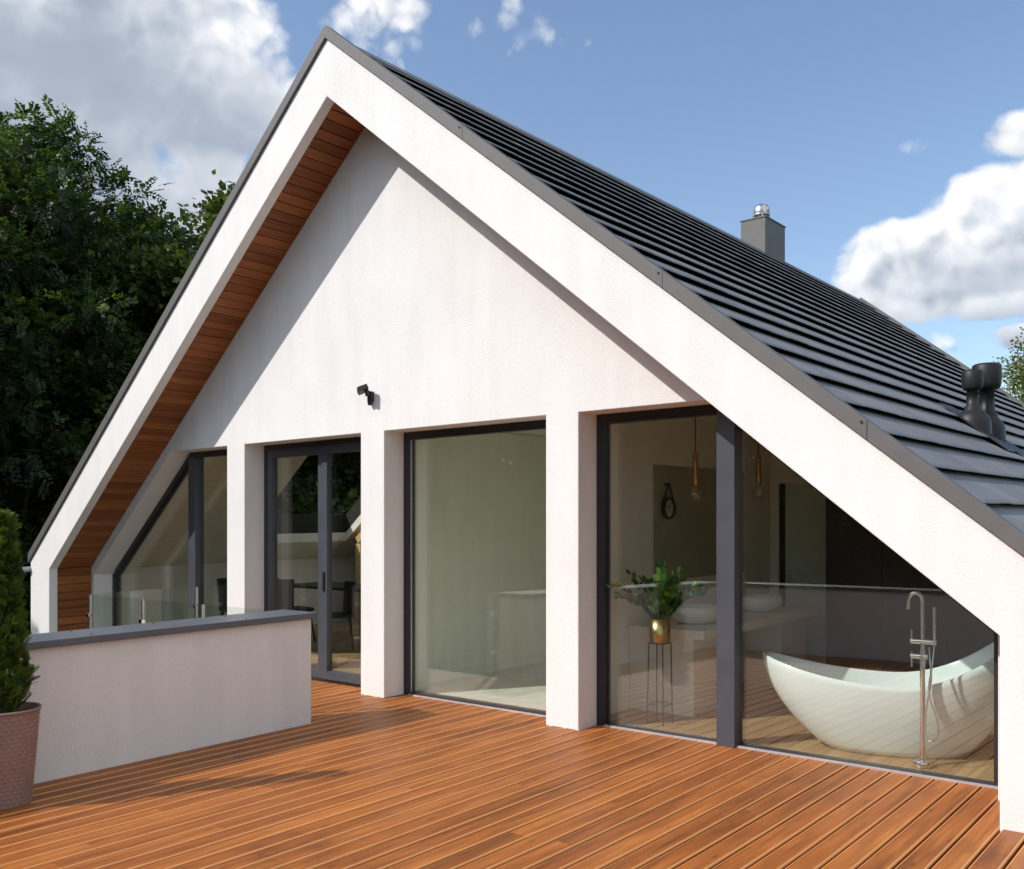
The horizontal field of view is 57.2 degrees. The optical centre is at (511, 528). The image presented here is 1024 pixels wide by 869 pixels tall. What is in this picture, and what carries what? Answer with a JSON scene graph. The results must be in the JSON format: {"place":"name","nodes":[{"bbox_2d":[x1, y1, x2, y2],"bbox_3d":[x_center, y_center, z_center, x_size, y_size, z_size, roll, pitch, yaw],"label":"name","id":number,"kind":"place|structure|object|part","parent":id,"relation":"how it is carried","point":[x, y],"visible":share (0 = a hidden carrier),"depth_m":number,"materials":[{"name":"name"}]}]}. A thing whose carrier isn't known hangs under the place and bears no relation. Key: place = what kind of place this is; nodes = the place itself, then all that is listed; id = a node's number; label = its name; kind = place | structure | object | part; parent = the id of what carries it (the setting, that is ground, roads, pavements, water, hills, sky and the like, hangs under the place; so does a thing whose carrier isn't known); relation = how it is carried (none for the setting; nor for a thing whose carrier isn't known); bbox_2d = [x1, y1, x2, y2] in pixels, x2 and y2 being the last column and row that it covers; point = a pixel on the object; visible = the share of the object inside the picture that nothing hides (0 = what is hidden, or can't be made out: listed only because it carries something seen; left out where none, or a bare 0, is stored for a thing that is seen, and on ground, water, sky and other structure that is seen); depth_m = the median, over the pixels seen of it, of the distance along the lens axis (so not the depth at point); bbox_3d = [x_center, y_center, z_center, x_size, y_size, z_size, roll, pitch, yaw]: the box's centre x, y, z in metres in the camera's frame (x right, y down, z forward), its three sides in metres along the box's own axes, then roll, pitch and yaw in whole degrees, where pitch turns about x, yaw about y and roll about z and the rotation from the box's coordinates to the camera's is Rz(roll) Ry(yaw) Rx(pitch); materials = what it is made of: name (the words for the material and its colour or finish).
{"place":"outdoors","nodes":[
{"label":"outdoors","id":0,"kind":"place"},
{"bbox_2d":[0,0,1023,401],"label":"sky","id":1,"kind":"structure","parent":0,"point":[885,138],"materials":[{"name":"blue"}]},
{"bbox_2d":[311,619,993,780],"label":"floor","id":2,"kind":"structure","parent":0,"point":[769,719],"depth_m":7.61,"materials":[{"name":"brown wood"}]},
{"bbox_2d":[217,578,226,615],"bbox_3d":[-3.868,1.132,13.115,0.486,0.882,0.499,0,0,-21],"label":"dining chair","id":3,"kind":"object","parent":2,"relation":"on","point":[222,590],"visible":0.39,"depth_m":12.90,"materials":[{"name":"black fabric"}]},
{"bbox_2d":[277,578,315,641],"bbox_3d":[-3.040,1.126,13.017,0.486,0.882,0.499,0,0,-41],"label":"dining chair","id":4,"kind":"object","parent":2,"relation":"on","point":[285,594],"visible":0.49,"depth_m":12.80,"materials":[{"name":"black fabric"}]},
{"bbox_2d":[294,582,360,643],"bbox_3d":[-2.403,1.179,13.476,1.800,0.750,0.900,0,0,39],"label":"dining table","id":5,"kind":"object","parent":2,"relation":"on","point":[338,586],"visible":0.04,"depth_m":13.30,"materials":[{"name":"black wood"}]},
{"bbox_2d":[317,581,355,652],"bbox_3d":[-2.261,1.129,12.140,0.486,0.882,0.499,0,0,-11],"label":"dining chair","id":6,"kind":"object","parent":2,"relation":"on","point":[349,598],"visible":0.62,"depth_m":11.97,"materials":[{"name":"black fabric"}]},
{"bbox_2d":[418,661,545,709],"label":"tiled floor","id":7,"kind":"structure","parent":2,"relation":"on","point":[524,686],"depth_m":9.37,"materials":[{"name":"tile"}]},
{"bbox_2d":[646,642,672,725],"bbox_3d":[1.207,1.256,7.673,0.160,0.660,0.160,0,0,39],"label":"plant stand","id":8,"kind":"object","parent":2,"relation":"on","point":[662,701],"visible":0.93,"depth_m":7.66,"materials":[{"name":"black metal"}]},
{"bbox_2d":[605,561,715,642],"bbox_3d":[1.213,0.592,7.685,0.915,0.663,0.369,0,0,4],"label":"potted plant","id":9,"kind":"object","parent":8,"relation":"on","point":[663,599],"visible":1,"depth_m":7.64,"materials":[{"name":"green plant"}]},
{"bbox_2d":[627,606,817,716],"bbox_3d":[2.085,1.196,8.971,0.747,0.769,2.480,0,0,39],"label":"vanity counter","id":10,"kind":"object","parent":2,"relation":"on","point":[781,630],"visible":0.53,"depth_m":8.18,"materials":[{"name":"paint"}]},
{"bbox_2d":[671,604,715,623],"bbox_3d":[1.653,0.763,8.407,0.430,0.150,0.559,0,0,39],"label":"wash basin","id":11,"kind":"object","parent":10,"relation":"on","point":[694,613],"visible":0.79,"depth_m":8.20,"materials":[{"name":"white ceramic"}]},
{"bbox_2d":[742,594,782,611],"bbox_3d":[2.477,0.745,9.412,0.430,0.150,0.559,0,0,39],"label":"wash basin","id":12,"kind":"object","parent":10,"relation":"on","point":[760,602],"visible":0.88,"depth_m":9.21,"materials":[{"name":"white ceramic"}]},
{"bbox_2d":[763,642,993,758],"bbox_3d":[2.753,1.080,6.744,1.850,1.004,0.750,0,0,20],"label":"bathtub","id":13,"kind":"object","parent":2,"relation":"on","point":[872,712],"visible":0.85,"depth_m":6.51,"materials":[{"name":"white ceramic"}]},
{"bbox_2d":[826,498,993,671],"bbox_3d":[4.015,0.563,9.238,1.700,1.977,0.520,0,0,39],"label":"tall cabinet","id":14,"kind":"object","parent":2,"relation":"on","point":[872,583],"visible":0.08,"depth_m":9.23,"materials":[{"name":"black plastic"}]},
{"bbox_3d":[3.418,0.537,9.404,0.560,1.870,0.019,0,0,39],"label":"cabinet door","id":15,"kind":"part","parent":14,"relation":"part of","materials":[{"name":"wood"}]},
{"bbox_3d":[3.856,0.537,9.044,0.560,1.870,0.019,0,0,39],"label":"cabinet door","id":16,"kind":"part","parent":14,"relation":"part of","materials":[{"name":"wood"}]},
{"bbox_3d":[4.295,0.537,8.685,0.560,1.870,0.019,0,0,39],"label":"cabinet door","id":17,"kind":"part","parent":14,"relation":"part of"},
{"bbox_2d":[906,591,938,768],"bbox_3d":[2.750,1.001,6.266,0.216,1.173,0.127,0,0,73],"label":"bath tap","id":18,"kind":"object","parent":2,"relation":"on","point":[922,762],"visible":1,"depth_m":6.27,"materials":[{"name":"silver metal"}]},
{"label":"ground","id":19,"kind":"structure","parent":0,"visible":0},
{"bbox_2d":[0,357,35,580],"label":"maple tree","id":20,"kind":"object","parent":19,"relation":"on","point":[12,505],"depth_m":16.41,"materials":[{"name":"green plant"}]},
{"bbox_2d":[0,216,70,634],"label":"robinia tree","id":21,"kind":"object","parent":19,"relation":"on","point":[23,360],"visible":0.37,"depth_m":15.86,"materials":[{"name":"green plant"}]},
{"bbox_2d":[0,343,138,631],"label":"maple tree","id":22,"kind":"object","parent":19,"relation":"on","point":[75,371],"visible":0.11,"depth_m":16.89,"materials":[{"name":"green plant"}]},
{"bbox_2d":[0,117,156,633],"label":"robinia tree","id":23,"kind":"object","parent":19,"relation":"on","point":[95,313],"visible":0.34,"depth_m":16.89,"materials":[{"name":"green plant"}]},
{"bbox_2d":[0,93,203,509],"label":"robinia tree","id":24,"kind":"object","parent":19,"relation":"on","point":[50,135],"visible":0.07,"depth_m":18.62,"materials":[{"name":"green plant"}]},
{"bbox_2d":[53,199,202,355],"bbox_3d":[-9.131,-1.331,22.309,7.319,13.253,7.019,0,0,-33],"label":"maple tree","id":25,"kind":"object","parent":19,"relation":"on","point":[176,229],"visible":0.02,"depth_m":21.59,"materials":[{"name":"green plant"}]},
{"bbox_2d":[16,235,310,617],"bbox_3d":[-6.872,-0.272,18.853,6.075,11.000,5.826,0,0,-39],"label":"maple tree","id":26,"kind":"object","parent":19,"relation":"on","point":[154,292],"visible":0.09,"depth_m":17.77,"materials":[{"name":"green plant"}]},
{"bbox_2d":[177,227,210,256],"bbox_3d":[-7.658,-1.332,24.309,6.538,12.478,6.824,0,0,-24],"label":"robinia tree","id":27,"kind":"object","parent":19,"relation":"on","point":[203,236],"depth_m":23.52,"materials":[{"name":"green plant"}]},
{"bbox_2d":[171,169,315,497],"bbox_3d":[-6.800,-2.079,25.576,8.197,14.843,7.861,0,0,27],"label":"maple tree","id":28,"kind":"object","parent":19,"relation":"on","point":[211,208],"depth_m":24.62,"materials":[{"name":"green plant"}]},
{"bbox_2d":[277,451,360,514],"bbox_3d":[-4.582,-0.646,19.738,6.514,11.795,6.247,0,0,44],"label":"maple tree","id":29,"kind":"object","parent":19,"relation":"on","point":[346,468],"visible":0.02,"depth_m":18.71,"materials":[{"name":"green plant"}]},
{"bbox_2d":[23,25,1023,832],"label":"house","id":30,"kind":"structure","parent":19,"relation":"on","point":[545,351],"depth_m":8.94,"materials":[{"name":"white paint"}]},
{"bbox_2d":[112,449,226,625],"bbox_3d":[-4.187,0.332,11.712,3.033,2.529,0.120,0,0,39],"label":"window","id":31,"kind":"structure","parent":30,"relation":"in","point":[193,466],"depth_m":11.41,"materials":[{"name":"grey metal"}]},
{"bbox_2d":[264,437,360,686],"bbox_3d":[-2.024,0.332,9.933,1.896,2.528,0.130,0,0,39],"label":"terrace door","id":32,"kind":"structure","parent":30,"relation":"in","point":[324,449],"depth_m":9.90,"materials":[{"name":"grey metal"}]},
{"bbox_2d":[357,384,373,404],"bbox_3d":[-1.398,-1.280,8.950,0.172,0.198,0.118,0,0,-20],"label":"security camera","id":33,"kind":"object","parent":30,"relation":"attached to","point":[362,389],"visible":1,"depth_m":8.96,"materials":[{"name":"black plastic"}]},
{"bbox_2d":[404,420,545,716],"bbox_3d":[-0.283,0.334,8.520,1.921,2.533,0.109,0,0,39],"label":"window","id":34,"kind":"structure","parent":30,"relation":"in","point":[410,437],"depth_m":9.06,"materials":[{"name":"grey metal"}]},
{"bbox_2d":[662,483,675,518],"bbox_3d":[1.445,-0.257,8.719,0.057,0.336,0.213,0,0,39],"label":"wall clock","id":35,"kind":"object","parent":30,"relation":"attached to","point":[668,508],"depth_m":8.72,"materials":[{"name":"metal"}]},
{"bbox_2d":[688,417,702,499],"bbox_3d":[1.616,-0.652,8.282,0.128,0.814,0.128,0,0,39],"label":"pendant lamp","id":36,"kind":"object","parent":30,"relation":"hanging from","point":[695,468],"visible":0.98,"depth_m":8.26,"materials":[{"name":"gold metal"}]},
{"bbox_2d":[653,465,743,581],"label":"mirror","id":37,"kind":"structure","parent":30,"relation":"attached to","point":[684,538],"depth_m":9.05,"materials":[{"name":"grey mirror"}]},
{"bbox_2d":[756,443,764,497],"bbox_3d":[2.433,-0.686,9.280,0.128,0.784,0.128,0,0,39],"label":"pendant lamp","id":38,"kind":"object","parent":30,"relation":"hanging from","point":[758,469],"visible":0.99,"depth_m":9.26,"materials":[{"name":"gold metal"}]},
{"bbox_2d":[597,405,997,788],"bbox_3d":[1.877,0.334,6.733,3.028,2.533,0.135,0,0,39],"label":"window","id":39,"kind":"structure","parent":30,"relation":"in","point":[728,434],"depth_m":6.92,"materials":[{"name":"grey metal"}]},
{"bbox_2d":[772,476,825,663],"bbox_3d":[3.202,0.481,10.258,0.750,2.115,0.068,0,0,39],"label":"interior door","id":40,"kind":"structure","parent":30,"relation":"attached to","point":[799,543],"depth_m":10.28,"materials":[{"name":"paint"}]},
{"bbox_2d":[992,327,1023,402],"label":"sunlit tree","id":41,"kind":"object","parent":19,"relation":"on","point":[1016,378],"visible":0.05,"depth_m":28.61,"materials":[{"name":"green plant"}]},
{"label":"deck base","id":42,"kind":"structure","parent":0,"visible":0},
{"bbox_2d":[0,680,1023,868],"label":"deck","id":43,"kind":"structure","parent":42,"relation":"on","point":[350,777],"depth_m":5.52,"materials":[{"name":"brown wood"}]},
{"bbox_2d":[0,701,41,810],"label":"planter","id":44,"kind":"object","parent":43,"relation":"on","point":[19,727],"visible":1,"depth_m":5.55,"materials":[{"name":"pink plastic"}]},
{"bbox_2d":[0,509,40,713],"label":"conifer shrub","id":45,"kind":"object","parent":44,"relation":"on","point":[16,659],"visible":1,"depth_m":5.61,"materials":[{"name":"green plant"}]},
{"bbox_2d":[7,609,316,783],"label":"parapet wall","id":46,"kind":"structure","parent":43,"relation":"on","point":[109,697],"depth_m":6.81,"materials":[{"name":"white paint"}]},
{"bbox_2d":[87,587,271,628],"bbox_3d":[-2.904,1.162,9.669,3.346,0.948,1.346,0,0,39],"label":"glass railing","id":47,"kind":"object","parent":43,"relation":"on","point":[143,611],"visible":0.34,"depth_m":10.20,"materials":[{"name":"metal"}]}
]}

